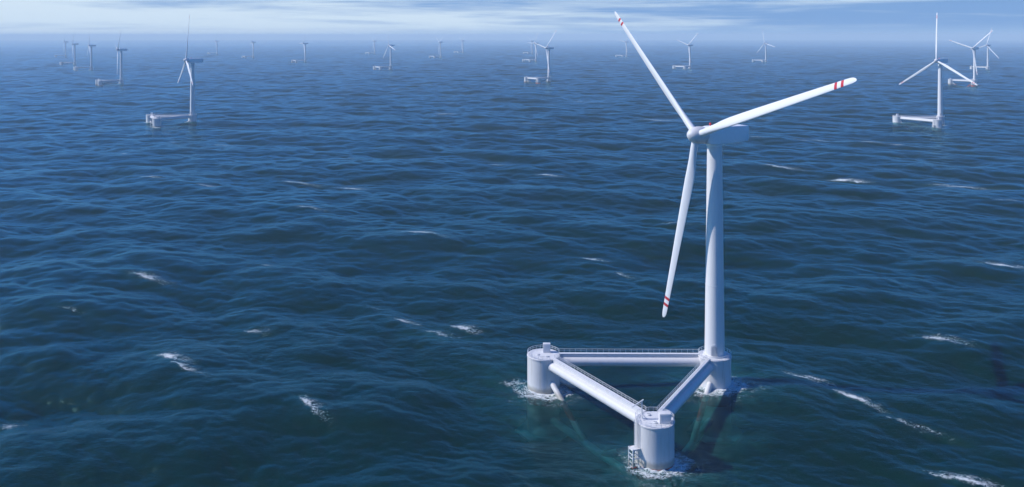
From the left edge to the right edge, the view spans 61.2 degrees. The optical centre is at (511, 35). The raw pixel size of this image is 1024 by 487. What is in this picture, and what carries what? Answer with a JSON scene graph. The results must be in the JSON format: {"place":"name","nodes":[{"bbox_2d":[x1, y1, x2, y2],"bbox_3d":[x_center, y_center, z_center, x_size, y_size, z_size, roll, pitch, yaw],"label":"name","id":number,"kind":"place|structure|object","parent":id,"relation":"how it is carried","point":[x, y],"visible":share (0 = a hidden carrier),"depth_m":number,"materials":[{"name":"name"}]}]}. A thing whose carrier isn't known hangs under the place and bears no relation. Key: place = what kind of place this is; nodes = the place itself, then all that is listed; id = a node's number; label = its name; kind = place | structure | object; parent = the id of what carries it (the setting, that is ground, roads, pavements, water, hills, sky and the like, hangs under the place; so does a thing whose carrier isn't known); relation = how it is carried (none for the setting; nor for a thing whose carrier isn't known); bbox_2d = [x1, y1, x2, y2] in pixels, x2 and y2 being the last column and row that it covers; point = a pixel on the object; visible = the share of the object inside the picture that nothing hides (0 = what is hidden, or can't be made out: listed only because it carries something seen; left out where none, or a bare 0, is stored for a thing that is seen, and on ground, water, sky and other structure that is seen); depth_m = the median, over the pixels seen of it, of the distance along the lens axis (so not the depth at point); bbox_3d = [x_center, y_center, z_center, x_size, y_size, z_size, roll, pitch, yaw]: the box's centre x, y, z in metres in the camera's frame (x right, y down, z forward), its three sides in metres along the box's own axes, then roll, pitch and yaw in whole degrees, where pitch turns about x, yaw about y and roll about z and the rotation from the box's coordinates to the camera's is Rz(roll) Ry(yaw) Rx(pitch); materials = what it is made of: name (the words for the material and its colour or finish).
{"place":"outdoors","nodes":[
{"label":"outdoors","id":0,"kind":"place"},
{"bbox_2d":[0,40,1023,486],"bbox_3d":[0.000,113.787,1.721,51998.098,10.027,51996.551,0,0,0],"label":"sea","id":1,"kind":"structure","parent":0,"point":[334,264],"depth_m":443.57,"materials":[{"name":"liquid"}]},
{"bbox_2d":[55,38,67,56],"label":"floating wind turbine","id":2,"kind":"object","parent":1,"relation":"in","point":[65,55],"visible":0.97,"depth_m":4742.98,"materials":[{"name":"paint"}]},
{"bbox_2d":[59,36,78,64],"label":"floating wind turbine","id":3,"kind":"object","parent":1,"relation":"in","point":[74,62],"visible":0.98,"depth_m":3444.12,"materials":[{"name":"paint"}]},
{"bbox_2d":[73,36,95,69],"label":"floating wind turbine","id":4,"kind":"object","parent":1,"relation":"in","point":[90,67],"visible":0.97,"depth_m":2892.86,"materials":[{"name":"white paint"}]},
{"bbox_2d":[95,33,126,85],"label":"floating wind turbine","id":5,"kind":"object","parent":1,"relation":"in","point":[98,82],"visible":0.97,"depth_m":2035.81,"materials":[{"name":"white paint"}]},
{"bbox_2d":[146,15,202,126],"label":"floating wind turbine","id":6,"kind":"object","parent":1,"relation":"in","point":[154,120],"visible":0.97,"depth_m":1132.49,"materials":[{"name":"white paint"}]},
{"bbox_2d":[242,36,255,57],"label":"floating wind turbine","id":7,"kind":"object","parent":1,"relation":"in","point":[253,51],"visible":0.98,"depth_m":4519.63,"materials":[{"name":"paint"}]},
{"bbox_2d":[291,39,307,62],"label":"floating wind turbine","id":8,"kind":"object","parent":1,"relation":"in","point":[304,60],"visible":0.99,"depth_m":3756.61,"materials":[{"name":"paint"}]},
{"bbox_2d":[365,37,375,53],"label":"floating wind turbine","id":9,"kind":"object","parent":1,"relation":"in","point":[374,52],"visible":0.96,"depth_m":5501.93,"materials":[{"name":"paint"}]},
{"bbox_2d":[373,40,394,69],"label":"floating wind turbine","id":10,"kind":"object","parent":1,"relation":"in","point":[381,67],"visible":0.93,"depth_m":2950.93,"materials":[{"name":"white paint"}]},
{"bbox_2d":[429,36,442,57],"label":"floating wind turbine","id":11,"kind":"object","parent":1,"relation":"in","point":[440,56],"visible":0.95,"depth_m":4520.63,"materials":[{"name":"paint"}]},
{"bbox_2d":[454,36,465,52],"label":"floating wind turbine","id":12,"kind":"object","parent":1,"relation":"in","point":[462,51],"visible":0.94,"depth_m":5789.58,"materials":[{"name":"paint"}]},
{"bbox_2d":[522,32,538,61],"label":"floating wind turbine","id":13,"kind":"object","parent":1,"relation":"in","point":[535,59],"visible":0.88,"depth_m":3858.69,"materials":[{"name":"paint"}]},
{"bbox_2d":[524,31,555,83],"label":"floating wind turbine","id":14,"kind":"object","parent":1,"relation":"in","point":[538,79],"visible":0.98,"depth_m":2124.39,"materials":[{"name":"white paint"}]},
{"bbox_2d":[615,39,628,56],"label":"floating wind turbine","id":15,"kind":"object","parent":1,"relation":"in","point":[626,50],"visible":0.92,"depth_m":4742.15,"materials":[{"name":"paint"}]},
{"bbox_2d":[672,33,697,68],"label":"floating wind turbine","id":16,"kind":"object","parent":1,"relation":"in","point":[689,45],"visible":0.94,"depth_m":3013.61,"materials":[{"name":"white paint"}]},
{"bbox_2d":[527,12,856,470],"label":"floating wind turbine","id":17,"kind":"object","parent":1,"relation":"in","point":[549,370],"visible":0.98,"depth_m":277.99,"materials":[{"name":"paint"}]},
{"bbox_2d":[752,30,773,61],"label":"floating wind turbine","id":18,"kind":"object","parent":1,"relation":"in","point":[763,60],"visible":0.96,"depth_m":3807.80,"materials":[{"name":"paint"}]},
{"bbox_2d":[893,14,976,127],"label":"floating wind turbine","id":19,"kind":"object","parent":1,"relation":"in","point":[938,121],"visible":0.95,"depth_m":1115.10,"materials":[{"name":"white paint"}]},
{"bbox_2d":[948,30,992,86],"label":"floating wind turbine","id":20,"kind":"object","parent":1,"relation":"in","point":[974,79],"visible":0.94,"depth_m":1995.39,"materials":[{"name":"white paint"}]},
{"bbox_2d":[970,28,997,69],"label":"floating wind turbine","id":21,"kind":"object","parent":1,"relation":"in","point":[987,66],"visible":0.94,"depth_m":2951.47,"materials":[{"name":"white paint"}]},
{"bbox_2d":[0,0,1023,39],"label":"sky","id":22,"kind":"structure","parent":0,"point":[19,19],"materials":[{"name":"blue"}]}
]}

